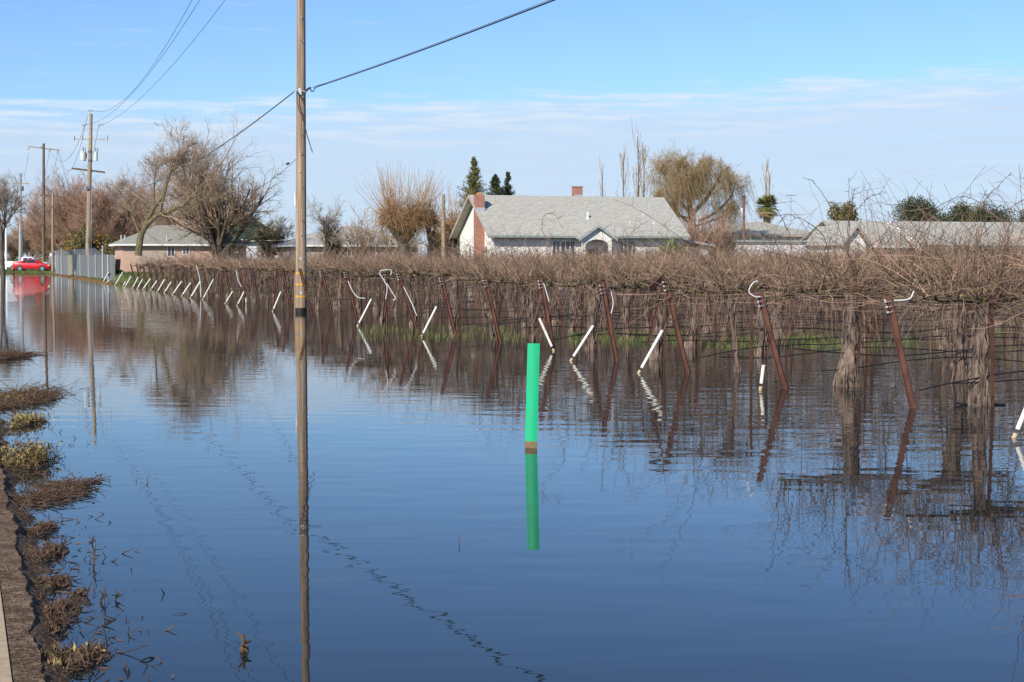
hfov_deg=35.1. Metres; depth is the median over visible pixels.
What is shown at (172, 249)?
window
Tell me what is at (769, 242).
shed
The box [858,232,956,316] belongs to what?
grapevine
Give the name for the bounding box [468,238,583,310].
grapevine
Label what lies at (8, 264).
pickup
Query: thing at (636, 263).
grapevine
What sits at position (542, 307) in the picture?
grapevine
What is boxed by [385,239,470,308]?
grapevine
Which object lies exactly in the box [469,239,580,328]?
grapevine
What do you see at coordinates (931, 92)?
sky
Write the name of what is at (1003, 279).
grapevine
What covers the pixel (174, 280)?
end post
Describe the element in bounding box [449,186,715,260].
farmhouse
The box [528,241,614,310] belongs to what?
grapevine
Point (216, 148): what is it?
comm cable
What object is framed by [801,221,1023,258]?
ranch house
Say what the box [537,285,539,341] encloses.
stake
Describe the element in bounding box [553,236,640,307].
grapevine
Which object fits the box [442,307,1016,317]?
drip hose
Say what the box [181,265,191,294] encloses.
end post
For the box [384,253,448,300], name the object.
grapevine
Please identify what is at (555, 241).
window
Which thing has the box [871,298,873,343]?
stake
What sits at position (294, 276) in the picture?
grapevine
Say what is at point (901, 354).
end post
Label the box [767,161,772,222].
poplar tree
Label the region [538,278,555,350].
end post
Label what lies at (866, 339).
stake
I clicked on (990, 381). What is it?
drip hose
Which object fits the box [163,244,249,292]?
grapevine
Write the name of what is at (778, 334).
grapevine
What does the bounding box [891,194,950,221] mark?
evergreen tree
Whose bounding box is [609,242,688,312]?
grapevine
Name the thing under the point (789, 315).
grapevine
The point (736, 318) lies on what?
grapevine
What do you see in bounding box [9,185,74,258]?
bare tree
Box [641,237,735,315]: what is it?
grapevine
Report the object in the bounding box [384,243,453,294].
grapevine
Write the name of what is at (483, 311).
grapevine
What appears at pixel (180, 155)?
bare tree
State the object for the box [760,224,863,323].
grapevine
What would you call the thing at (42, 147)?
utility pole
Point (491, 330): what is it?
grapevine
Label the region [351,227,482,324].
grapevine
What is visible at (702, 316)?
drip hose
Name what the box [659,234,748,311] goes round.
grapevine
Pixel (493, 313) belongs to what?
end post
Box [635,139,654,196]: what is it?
poplar tree
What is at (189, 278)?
grapevine
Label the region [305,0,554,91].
lashed cable
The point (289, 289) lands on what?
grapevine
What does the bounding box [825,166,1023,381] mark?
grapevine
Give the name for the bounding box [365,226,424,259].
bare shrub
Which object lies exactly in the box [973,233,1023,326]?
grapevine
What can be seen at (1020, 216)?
evergreen tree
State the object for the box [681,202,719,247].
bare shrub
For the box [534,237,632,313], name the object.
grapevine
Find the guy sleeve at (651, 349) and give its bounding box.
[637,287,664,372]
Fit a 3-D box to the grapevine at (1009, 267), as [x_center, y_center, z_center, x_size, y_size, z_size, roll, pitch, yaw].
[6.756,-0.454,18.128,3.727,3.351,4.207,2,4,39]
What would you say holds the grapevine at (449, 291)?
on the ground at (39, 633)
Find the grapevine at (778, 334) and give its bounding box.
[661,221,833,346]
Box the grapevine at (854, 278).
[781,222,924,343]
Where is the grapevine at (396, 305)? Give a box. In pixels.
[349,219,461,312]
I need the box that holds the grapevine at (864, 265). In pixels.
[819,223,903,328]
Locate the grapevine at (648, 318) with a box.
[600,229,727,332]
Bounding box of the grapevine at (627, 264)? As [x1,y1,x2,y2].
[597,234,684,318]
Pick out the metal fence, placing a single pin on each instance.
(95, 265)
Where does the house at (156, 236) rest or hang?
on the ground at (39, 633)
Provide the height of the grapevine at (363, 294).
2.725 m
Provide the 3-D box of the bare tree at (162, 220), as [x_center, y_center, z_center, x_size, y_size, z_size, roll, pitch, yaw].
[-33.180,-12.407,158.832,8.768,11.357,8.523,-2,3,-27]
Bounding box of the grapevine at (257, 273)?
[211,246,292,295]
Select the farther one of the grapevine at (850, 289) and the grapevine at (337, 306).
the grapevine at (337, 306)
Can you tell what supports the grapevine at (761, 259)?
on the ground at (39, 633)
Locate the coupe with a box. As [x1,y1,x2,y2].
[12,259,50,270]
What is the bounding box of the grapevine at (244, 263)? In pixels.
[219,245,267,293]
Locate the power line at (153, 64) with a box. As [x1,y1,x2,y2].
[97,1,191,111]
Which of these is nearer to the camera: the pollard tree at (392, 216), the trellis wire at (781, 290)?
the trellis wire at (781, 290)
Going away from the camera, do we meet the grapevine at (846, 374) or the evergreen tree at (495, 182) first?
the grapevine at (846, 374)
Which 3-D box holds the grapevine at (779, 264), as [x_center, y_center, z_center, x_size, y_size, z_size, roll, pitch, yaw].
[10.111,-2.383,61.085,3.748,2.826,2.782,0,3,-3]
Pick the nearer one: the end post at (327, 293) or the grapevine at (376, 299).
the end post at (327, 293)
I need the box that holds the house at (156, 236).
[109,225,252,272]
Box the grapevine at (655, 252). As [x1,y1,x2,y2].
[602,224,702,270]
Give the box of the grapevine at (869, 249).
[832,229,910,259]
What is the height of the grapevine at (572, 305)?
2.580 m
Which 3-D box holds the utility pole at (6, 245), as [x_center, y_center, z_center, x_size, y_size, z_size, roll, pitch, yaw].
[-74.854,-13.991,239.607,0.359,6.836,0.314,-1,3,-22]
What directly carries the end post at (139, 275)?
on the ground at (39, 633)
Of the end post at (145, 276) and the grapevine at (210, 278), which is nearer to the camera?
the grapevine at (210, 278)
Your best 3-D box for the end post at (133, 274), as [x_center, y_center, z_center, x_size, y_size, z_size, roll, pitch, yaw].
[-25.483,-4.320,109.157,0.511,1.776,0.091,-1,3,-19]
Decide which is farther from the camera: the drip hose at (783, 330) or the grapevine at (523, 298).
the grapevine at (523, 298)
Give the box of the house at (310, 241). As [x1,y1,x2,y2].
[272,226,424,260]
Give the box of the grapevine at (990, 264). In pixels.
[932,232,1016,321]
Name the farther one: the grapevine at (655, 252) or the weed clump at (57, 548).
the grapevine at (655, 252)
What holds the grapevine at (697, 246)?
on the ground at (39, 633)
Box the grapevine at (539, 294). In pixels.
[498,246,564,307]
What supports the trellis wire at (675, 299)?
attached to the end post at (610, 325)
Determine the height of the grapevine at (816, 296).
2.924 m
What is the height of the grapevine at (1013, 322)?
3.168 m
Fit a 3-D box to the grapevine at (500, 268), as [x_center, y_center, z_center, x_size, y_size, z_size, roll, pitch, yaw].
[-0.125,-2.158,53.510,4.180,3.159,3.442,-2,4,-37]
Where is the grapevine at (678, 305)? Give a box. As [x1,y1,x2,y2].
[634,234,732,309]
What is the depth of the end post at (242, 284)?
67.86 m
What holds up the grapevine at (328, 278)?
on the ground at (39, 633)
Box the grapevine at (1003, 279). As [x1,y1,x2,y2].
[951,213,1023,341]
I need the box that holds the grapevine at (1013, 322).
[923,227,1023,333]
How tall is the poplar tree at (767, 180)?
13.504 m
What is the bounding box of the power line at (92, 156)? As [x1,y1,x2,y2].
[59,125,98,194]
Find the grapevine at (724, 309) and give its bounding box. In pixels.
[655,226,784,331]
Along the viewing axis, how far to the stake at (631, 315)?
37.27 m
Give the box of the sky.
[0,0,1023,257]
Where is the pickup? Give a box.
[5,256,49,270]
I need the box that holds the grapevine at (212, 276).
[186,251,236,290]
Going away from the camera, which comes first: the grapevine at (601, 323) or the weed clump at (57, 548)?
the weed clump at (57, 548)
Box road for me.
[0,458,46,681]
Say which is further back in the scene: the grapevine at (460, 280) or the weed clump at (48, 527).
the grapevine at (460, 280)
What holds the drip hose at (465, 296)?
attached to the grapevine
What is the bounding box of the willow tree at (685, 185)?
[635,140,765,239]
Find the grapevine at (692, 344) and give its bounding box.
[612,216,806,347]
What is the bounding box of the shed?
[706,240,807,258]
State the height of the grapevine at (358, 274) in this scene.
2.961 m
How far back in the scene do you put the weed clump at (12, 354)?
31.08 m
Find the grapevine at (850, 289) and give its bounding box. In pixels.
[772,209,951,362]
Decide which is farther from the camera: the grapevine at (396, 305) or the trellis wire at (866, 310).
the grapevine at (396, 305)
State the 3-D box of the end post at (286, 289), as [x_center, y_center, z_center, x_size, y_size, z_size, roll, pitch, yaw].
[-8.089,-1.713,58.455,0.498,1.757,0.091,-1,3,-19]
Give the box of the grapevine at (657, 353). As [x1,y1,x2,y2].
[538,212,774,359]
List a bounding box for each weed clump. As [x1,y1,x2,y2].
[0,342,51,359]
[0,375,89,409]
[0,411,50,428]
[0,437,66,473]
[8,472,110,511]
[21,536,69,562]
[24,518,61,534]
[25,569,76,591]
[27,628,111,675]
[36,581,106,622]
[43,613,76,638]
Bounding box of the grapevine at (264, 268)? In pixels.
[248,246,323,304]
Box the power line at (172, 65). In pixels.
[107,0,224,122]
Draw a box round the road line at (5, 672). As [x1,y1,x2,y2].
[0,593,11,681]
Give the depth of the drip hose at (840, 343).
27.69 m
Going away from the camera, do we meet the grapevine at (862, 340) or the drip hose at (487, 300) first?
the grapevine at (862, 340)
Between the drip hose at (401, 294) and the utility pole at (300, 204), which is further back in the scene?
the drip hose at (401, 294)
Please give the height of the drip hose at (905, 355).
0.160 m
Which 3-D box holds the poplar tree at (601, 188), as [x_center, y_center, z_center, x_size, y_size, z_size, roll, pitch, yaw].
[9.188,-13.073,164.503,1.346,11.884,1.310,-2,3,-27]
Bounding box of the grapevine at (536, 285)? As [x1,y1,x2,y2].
[492,240,575,304]
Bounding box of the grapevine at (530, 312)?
[434,214,590,341]
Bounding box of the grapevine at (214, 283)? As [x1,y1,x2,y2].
[154,241,249,295]
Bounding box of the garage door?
[139,251,166,271]
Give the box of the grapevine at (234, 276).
[215,251,260,292]
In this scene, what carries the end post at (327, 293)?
on the ground at (39, 633)
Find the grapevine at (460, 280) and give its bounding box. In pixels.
[419,245,501,304]
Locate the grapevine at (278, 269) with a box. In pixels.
[255,239,350,303]
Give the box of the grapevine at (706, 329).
[608,228,751,338]
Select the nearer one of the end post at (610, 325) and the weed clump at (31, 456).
the weed clump at (31, 456)
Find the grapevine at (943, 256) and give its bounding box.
[893,231,999,321]
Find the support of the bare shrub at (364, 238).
on the ground at (39, 633)
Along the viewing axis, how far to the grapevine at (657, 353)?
30.29 m
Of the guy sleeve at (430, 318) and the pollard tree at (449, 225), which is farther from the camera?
the pollard tree at (449, 225)
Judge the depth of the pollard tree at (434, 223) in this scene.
130.55 m
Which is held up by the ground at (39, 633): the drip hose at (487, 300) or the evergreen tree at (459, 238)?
the evergreen tree at (459, 238)
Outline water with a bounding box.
[0,274,1023,681]
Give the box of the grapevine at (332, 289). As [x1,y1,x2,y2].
[309,242,371,304]
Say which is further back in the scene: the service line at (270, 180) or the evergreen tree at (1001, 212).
the evergreen tree at (1001, 212)
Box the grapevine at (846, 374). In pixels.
[622,171,1010,386]
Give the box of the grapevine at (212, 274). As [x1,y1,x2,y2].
[188,240,286,297]
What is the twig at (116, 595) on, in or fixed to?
on the water
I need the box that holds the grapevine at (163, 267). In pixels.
[158,246,206,290]
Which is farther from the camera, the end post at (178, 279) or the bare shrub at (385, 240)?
the bare shrub at (385, 240)
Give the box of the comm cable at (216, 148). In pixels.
[91,91,293,192]
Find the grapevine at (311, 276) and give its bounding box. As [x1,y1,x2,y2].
[282,247,337,296]
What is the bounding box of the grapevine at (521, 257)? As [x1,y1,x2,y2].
[487,238,580,305]
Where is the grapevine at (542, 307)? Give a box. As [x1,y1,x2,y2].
[497,235,575,314]
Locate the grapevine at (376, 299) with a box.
[335,241,430,309]
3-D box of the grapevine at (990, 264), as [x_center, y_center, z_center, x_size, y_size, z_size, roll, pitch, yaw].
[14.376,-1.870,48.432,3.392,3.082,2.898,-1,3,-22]
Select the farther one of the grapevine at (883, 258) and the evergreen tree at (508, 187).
the evergreen tree at (508, 187)
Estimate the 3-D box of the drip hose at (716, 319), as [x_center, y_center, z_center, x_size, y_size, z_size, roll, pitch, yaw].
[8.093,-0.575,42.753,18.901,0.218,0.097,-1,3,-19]
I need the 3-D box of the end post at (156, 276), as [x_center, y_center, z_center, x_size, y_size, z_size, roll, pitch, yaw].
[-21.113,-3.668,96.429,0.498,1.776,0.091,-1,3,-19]
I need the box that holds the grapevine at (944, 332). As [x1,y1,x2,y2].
[878,221,1023,352]
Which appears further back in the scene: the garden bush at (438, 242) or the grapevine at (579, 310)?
the garden bush at (438, 242)
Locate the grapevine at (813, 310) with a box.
[759,232,845,318]
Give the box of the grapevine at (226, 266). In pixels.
[214,246,280,298]
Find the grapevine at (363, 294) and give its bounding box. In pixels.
[327,245,405,301]
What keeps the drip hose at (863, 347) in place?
attached to the grapevine at (850, 289)
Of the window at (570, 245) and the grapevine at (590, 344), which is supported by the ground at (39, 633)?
the grapevine at (590, 344)
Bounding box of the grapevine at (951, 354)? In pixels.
[890,231,1023,365]
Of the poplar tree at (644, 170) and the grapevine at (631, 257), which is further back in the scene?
the poplar tree at (644, 170)
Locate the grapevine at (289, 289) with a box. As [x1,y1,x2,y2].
[258,258,315,298]
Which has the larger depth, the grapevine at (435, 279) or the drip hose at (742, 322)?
the grapevine at (435, 279)
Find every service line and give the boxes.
[107,173,339,240]
[225,159,295,193]
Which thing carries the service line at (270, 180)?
attached to the utility pole at (300, 204)
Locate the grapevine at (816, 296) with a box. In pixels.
[765,237,843,313]
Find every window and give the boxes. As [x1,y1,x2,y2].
[167,246,174,256]
[182,246,189,254]
[552,240,559,253]
[560,241,574,255]
[619,241,627,254]
[628,241,636,251]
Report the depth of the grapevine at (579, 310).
51.30 m
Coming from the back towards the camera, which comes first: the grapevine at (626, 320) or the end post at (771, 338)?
the grapevine at (626, 320)
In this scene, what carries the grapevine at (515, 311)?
on the ground at (39, 633)
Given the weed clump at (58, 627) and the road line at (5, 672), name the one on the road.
the road line at (5, 672)
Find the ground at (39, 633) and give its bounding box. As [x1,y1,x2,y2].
[0,258,480,681]
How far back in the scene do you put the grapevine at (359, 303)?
52.42 m
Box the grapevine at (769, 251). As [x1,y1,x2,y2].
[712,228,825,304]
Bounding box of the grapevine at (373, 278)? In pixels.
[366,249,402,295]
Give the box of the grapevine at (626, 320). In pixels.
[573,215,718,340]
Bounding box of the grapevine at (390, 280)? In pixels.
[338,246,424,299]
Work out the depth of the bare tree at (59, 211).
225.85 m
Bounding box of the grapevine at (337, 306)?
[285,236,386,312]
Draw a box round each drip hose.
[280,293,583,296]
[314,295,745,304]
[317,296,822,301]
[338,296,921,311]
[363,295,924,307]
[391,299,900,318]
[421,303,904,310]
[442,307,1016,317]
[458,307,997,325]
[482,316,1023,325]
[501,311,1021,320]
[523,319,1022,328]
[553,314,1023,339]
[576,325,1015,336]
[617,327,1019,335]
[642,333,1012,342]
[694,335,1022,358]
[721,347,1023,357]
[794,344,1023,355]
[821,357,1022,370]
[919,371,1023,390]
[954,379,1023,383]
[955,401,1005,404]
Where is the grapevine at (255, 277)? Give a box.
[219,248,280,291]
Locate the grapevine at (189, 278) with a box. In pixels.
[157,246,221,291]
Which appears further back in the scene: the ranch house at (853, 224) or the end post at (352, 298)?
the ranch house at (853, 224)
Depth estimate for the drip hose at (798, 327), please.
31.19 m
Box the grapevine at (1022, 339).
[955,230,1023,341]
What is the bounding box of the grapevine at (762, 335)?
[662,235,826,356]
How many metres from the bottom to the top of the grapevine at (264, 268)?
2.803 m
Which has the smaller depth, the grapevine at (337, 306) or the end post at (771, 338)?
the end post at (771, 338)
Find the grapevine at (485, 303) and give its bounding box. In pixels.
[442,240,522,308]
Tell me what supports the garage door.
in the house at (156, 236)
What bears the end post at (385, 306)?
on the ground at (39, 633)
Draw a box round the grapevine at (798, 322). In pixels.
[756,222,868,329]
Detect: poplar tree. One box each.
[596,159,605,196]
[616,145,630,196]
[631,116,649,196]
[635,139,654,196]
[761,154,769,221]
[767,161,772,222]
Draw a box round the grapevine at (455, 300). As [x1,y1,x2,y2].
[383,233,511,329]
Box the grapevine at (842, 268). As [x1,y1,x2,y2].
[777,215,907,335]
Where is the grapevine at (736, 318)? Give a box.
[684,231,792,325]
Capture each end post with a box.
[130,264,136,285]
[136,264,141,286]
[142,266,147,287]
[147,264,153,288]
[153,264,160,289]
[160,264,166,289]
[173,265,176,291]
[174,265,182,292]
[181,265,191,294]
[190,265,199,295]
[201,265,210,297]
[220,266,223,299]
[223,266,233,300]
[238,268,246,302]
[250,268,259,305]
[274,270,278,307]
[281,269,292,310]
[299,268,312,313]
[319,270,333,316]
[343,271,358,320]
[382,274,388,324]
[396,272,417,329]
[439,276,455,335]
[483,277,501,342]
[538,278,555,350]
[599,282,618,360]
[647,274,689,372]
[756,292,787,387]
[884,296,916,407]
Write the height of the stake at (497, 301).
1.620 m
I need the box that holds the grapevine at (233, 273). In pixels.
[217,249,277,290]
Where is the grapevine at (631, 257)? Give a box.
[586,238,674,306]
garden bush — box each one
[115,269,124,275]
[323,235,344,258]
[426,230,456,259]
[660,238,689,256]
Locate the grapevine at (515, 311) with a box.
[452,223,563,318]
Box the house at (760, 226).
[708,222,808,239]
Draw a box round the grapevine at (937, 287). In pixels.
[881,227,1012,342]
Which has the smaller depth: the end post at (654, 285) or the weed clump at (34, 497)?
the weed clump at (34, 497)
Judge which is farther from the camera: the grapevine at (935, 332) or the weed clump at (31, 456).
the grapevine at (935, 332)
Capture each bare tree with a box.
[0,168,33,278]
[4,229,25,260]
[8,213,46,257]
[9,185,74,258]
[24,162,108,243]
[31,226,50,262]
[45,171,151,244]
[59,162,169,242]
[102,119,234,255]
[132,171,187,228]
[141,107,311,258]
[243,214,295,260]
[306,195,348,255]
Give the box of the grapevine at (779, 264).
[732,241,811,307]
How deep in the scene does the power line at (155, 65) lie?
96.04 m
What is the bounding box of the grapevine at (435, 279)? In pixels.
[412,245,471,302]
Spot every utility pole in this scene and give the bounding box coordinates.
[5,226,6,268]
[13,172,28,260]
[27,143,58,261]
[39,193,64,271]
[72,109,107,254]
[293,0,312,312]
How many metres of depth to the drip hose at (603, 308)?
44.11 m
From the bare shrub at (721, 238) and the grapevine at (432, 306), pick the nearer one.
the grapevine at (432, 306)
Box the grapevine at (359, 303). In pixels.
[305,236,415,316]
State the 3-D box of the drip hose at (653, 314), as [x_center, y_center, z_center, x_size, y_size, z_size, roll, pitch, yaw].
[7.951,-0.709,42.697,19.602,0.336,0.097,-1,3,-19]
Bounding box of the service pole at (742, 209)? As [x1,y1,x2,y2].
[740,196,747,239]
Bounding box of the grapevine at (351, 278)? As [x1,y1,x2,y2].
[317,245,382,302]
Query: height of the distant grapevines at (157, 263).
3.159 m
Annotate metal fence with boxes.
[53,246,114,281]
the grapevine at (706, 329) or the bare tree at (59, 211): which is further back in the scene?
the bare tree at (59, 211)
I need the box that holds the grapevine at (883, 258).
[824,236,907,316]
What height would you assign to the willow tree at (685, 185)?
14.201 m
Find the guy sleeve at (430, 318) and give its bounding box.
[422,280,440,336]
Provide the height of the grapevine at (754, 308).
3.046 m
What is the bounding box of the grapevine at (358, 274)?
[330,231,451,320]
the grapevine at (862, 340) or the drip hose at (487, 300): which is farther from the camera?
the drip hose at (487, 300)
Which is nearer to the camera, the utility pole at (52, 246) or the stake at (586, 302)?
the stake at (586, 302)
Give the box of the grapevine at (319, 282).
[267,225,375,309]
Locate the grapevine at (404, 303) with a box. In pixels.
[358,244,436,306]
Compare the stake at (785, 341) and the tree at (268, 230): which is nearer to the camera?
the stake at (785, 341)
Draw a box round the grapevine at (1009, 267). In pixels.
[964,168,1023,332]
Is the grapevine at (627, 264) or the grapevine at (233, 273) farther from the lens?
the grapevine at (233, 273)
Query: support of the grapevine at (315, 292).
on the ground at (39, 633)
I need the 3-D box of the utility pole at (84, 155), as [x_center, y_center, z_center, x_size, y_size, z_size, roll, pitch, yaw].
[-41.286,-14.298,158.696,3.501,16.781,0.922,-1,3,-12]
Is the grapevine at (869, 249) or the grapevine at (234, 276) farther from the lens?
the grapevine at (234, 276)
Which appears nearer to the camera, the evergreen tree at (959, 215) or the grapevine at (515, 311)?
the grapevine at (515, 311)
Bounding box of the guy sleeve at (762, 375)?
[755,315,775,389]
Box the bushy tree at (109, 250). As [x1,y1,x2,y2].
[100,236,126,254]
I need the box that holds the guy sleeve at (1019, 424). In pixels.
[1011,408,1023,437]
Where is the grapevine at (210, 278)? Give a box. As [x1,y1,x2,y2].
[183,251,244,294]
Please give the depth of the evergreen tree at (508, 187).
151.33 m
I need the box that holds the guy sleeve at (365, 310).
[357,278,384,325]
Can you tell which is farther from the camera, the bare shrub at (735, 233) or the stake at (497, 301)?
the bare shrub at (735, 233)
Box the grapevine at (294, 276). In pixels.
[262,247,326,297]
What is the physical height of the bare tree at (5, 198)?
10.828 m
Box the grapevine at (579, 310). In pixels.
[540,243,628,317]
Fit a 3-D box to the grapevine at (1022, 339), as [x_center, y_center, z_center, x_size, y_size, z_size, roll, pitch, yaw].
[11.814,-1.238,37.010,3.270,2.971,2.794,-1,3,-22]
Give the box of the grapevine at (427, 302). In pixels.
[390,236,483,315]
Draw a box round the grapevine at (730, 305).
[613,184,821,371]
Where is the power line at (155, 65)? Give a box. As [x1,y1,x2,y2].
[85,0,199,124]
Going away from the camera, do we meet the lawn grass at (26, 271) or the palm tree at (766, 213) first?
the palm tree at (766, 213)
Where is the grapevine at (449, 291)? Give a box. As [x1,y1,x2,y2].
[398,236,498,319]
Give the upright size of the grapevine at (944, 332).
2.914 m
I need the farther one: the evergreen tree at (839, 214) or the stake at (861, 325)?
the evergreen tree at (839, 214)
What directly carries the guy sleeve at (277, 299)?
on the ground at (39, 633)
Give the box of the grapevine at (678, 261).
[614,218,747,325]
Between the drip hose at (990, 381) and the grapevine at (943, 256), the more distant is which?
the grapevine at (943, 256)
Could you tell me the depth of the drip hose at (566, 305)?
47.01 m
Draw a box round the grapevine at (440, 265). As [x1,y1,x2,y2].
[406,238,476,296]
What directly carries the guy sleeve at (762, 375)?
on the ground at (39, 633)
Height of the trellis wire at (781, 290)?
0.334 m
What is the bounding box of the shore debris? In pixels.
[0,386,186,681]
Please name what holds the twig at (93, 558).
on the water
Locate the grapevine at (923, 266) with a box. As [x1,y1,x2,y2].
[882,228,973,322]
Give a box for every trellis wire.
[405,277,830,287]
[486,279,998,292]
[615,285,911,300]
[667,286,1021,304]
[769,293,1023,315]
[892,302,1008,323]
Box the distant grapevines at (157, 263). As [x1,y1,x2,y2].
[124,245,1020,289]
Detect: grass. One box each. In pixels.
[5,270,53,273]
[53,272,112,283]
[66,271,313,285]
[355,317,1023,366]
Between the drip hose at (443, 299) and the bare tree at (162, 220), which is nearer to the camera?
the drip hose at (443, 299)
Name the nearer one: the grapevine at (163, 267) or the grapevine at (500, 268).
the grapevine at (500, 268)
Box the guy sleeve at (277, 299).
[272,281,281,310]
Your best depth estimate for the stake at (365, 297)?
52.47 m
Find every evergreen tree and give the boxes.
[425,157,490,252]
[427,186,470,256]
[486,173,505,194]
[502,171,518,194]
[826,200,858,220]
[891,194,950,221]
[934,199,969,221]
[953,200,983,221]
[971,201,1017,221]
[1017,209,1023,221]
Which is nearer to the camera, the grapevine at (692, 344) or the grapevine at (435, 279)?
the grapevine at (692, 344)
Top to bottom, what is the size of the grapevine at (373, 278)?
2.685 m
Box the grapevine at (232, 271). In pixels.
[190,244,286,300]
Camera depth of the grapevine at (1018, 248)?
25.12 m
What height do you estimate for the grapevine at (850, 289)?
3.030 m
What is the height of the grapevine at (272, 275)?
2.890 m
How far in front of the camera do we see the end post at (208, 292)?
77.42 m
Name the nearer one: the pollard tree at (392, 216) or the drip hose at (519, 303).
the drip hose at (519, 303)
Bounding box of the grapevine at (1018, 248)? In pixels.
[987,182,1023,362]
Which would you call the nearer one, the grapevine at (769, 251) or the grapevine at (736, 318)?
the grapevine at (736, 318)
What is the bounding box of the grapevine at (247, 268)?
[225,243,295,302]
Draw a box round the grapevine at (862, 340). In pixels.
[774,231,923,353]
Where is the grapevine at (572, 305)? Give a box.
[508,243,620,333]
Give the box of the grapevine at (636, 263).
[611,242,690,306]
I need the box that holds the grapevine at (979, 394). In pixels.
[804,170,1023,405]
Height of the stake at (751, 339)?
1.620 m
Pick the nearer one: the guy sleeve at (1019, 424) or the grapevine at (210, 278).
the guy sleeve at (1019, 424)
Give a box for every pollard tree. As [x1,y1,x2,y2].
[352,160,456,256]
[411,178,455,256]
[432,179,478,256]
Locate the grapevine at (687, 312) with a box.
[639,222,747,319]
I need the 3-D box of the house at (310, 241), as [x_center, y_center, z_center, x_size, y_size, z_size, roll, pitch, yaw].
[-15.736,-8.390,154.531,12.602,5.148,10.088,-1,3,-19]
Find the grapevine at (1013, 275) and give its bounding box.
[977,220,1023,332]
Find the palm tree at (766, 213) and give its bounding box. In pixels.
[755,193,779,234]
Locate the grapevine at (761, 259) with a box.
[720,234,790,310]
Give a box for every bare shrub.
[330,202,390,258]
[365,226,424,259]
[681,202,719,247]
[690,207,731,259]
[708,213,746,254]
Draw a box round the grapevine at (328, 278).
[275,243,348,298]
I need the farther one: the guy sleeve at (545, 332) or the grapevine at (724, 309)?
the grapevine at (724, 309)
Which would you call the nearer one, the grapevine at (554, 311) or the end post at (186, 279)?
the grapevine at (554, 311)
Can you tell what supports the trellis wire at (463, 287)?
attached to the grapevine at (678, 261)
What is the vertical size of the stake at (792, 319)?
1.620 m
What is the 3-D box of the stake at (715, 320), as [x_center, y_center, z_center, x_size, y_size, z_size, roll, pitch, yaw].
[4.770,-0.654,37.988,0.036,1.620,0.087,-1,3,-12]
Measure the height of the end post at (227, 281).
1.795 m
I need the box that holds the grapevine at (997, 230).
[907,177,1023,322]
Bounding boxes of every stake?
[342,275,343,312]
[365,273,366,316]
[388,283,388,320]
[417,280,418,324]
[459,276,461,329]
[496,278,497,320]
[525,343,539,447]
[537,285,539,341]
[560,289,561,322]
[575,287,576,331]
[585,285,586,317]
[596,281,598,349]
[630,291,632,336]
[663,291,666,359]
[696,281,698,347]
[714,294,716,338]
[750,287,753,371]
[784,280,790,343]
[791,296,792,335]
[857,291,860,375]
[860,287,863,352]
[865,298,867,353]
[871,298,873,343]
[964,290,967,355]
[990,296,994,405]
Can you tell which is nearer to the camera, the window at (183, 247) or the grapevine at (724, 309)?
the grapevine at (724, 309)
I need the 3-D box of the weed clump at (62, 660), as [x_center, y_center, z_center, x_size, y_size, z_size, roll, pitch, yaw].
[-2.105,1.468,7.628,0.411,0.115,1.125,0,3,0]
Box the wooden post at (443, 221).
[441,194,444,257]
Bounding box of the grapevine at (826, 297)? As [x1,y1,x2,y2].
[799,247,835,310]
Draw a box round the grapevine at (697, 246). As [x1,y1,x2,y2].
[664,227,726,266]
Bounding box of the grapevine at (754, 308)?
[692,230,808,318]
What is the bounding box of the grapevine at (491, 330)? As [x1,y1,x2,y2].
[427,222,570,334]
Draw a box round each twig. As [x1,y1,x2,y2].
[89,543,102,565]
[99,587,106,601]
[111,589,123,600]
[237,632,251,652]
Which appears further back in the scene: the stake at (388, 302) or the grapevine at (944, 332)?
the stake at (388, 302)
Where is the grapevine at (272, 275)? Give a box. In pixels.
[244,250,295,296]
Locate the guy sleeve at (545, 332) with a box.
[538,302,554,350]
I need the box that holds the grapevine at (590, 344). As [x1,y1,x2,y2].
[520,223,696,349]
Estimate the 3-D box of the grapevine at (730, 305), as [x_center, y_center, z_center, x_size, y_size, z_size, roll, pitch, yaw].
[3.296,-0.906,27.095,4.148,3.322,2.645,-2,3,-30]
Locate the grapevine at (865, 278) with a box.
[802,224,910,320]
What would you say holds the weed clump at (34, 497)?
on the ground at (39, 633)
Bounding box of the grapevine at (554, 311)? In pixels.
[488,228,618,322]
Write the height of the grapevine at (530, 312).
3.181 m
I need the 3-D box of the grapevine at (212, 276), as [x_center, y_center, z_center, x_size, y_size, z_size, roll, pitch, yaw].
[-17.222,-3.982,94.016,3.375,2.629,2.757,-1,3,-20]
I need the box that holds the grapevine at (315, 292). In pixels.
[277,250,347,302]
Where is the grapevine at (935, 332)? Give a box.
[866,230,996,334]
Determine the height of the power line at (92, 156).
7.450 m
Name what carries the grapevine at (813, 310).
on the ground at (39, 633)
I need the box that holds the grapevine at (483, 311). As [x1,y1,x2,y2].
[403,218,537,322]
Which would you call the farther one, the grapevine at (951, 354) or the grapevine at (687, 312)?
the grapevine at (687, 312)
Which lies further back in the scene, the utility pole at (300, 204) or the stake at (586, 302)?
the utility pole at (300, 204)
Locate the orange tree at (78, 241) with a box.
[60,223,112,254]
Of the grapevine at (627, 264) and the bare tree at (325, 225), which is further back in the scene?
the bare tree at (325, 225)
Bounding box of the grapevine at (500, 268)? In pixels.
[454,231,555,314]
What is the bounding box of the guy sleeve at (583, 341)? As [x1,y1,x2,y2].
[569,285,601,360]
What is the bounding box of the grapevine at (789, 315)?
[737,225,863,337]
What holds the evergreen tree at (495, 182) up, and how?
on the ground at (39, 633)
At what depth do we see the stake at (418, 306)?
46.10 m
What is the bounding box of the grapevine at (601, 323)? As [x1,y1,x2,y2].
[534,224,667,327]
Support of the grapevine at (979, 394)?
on the ground at (39, 633)

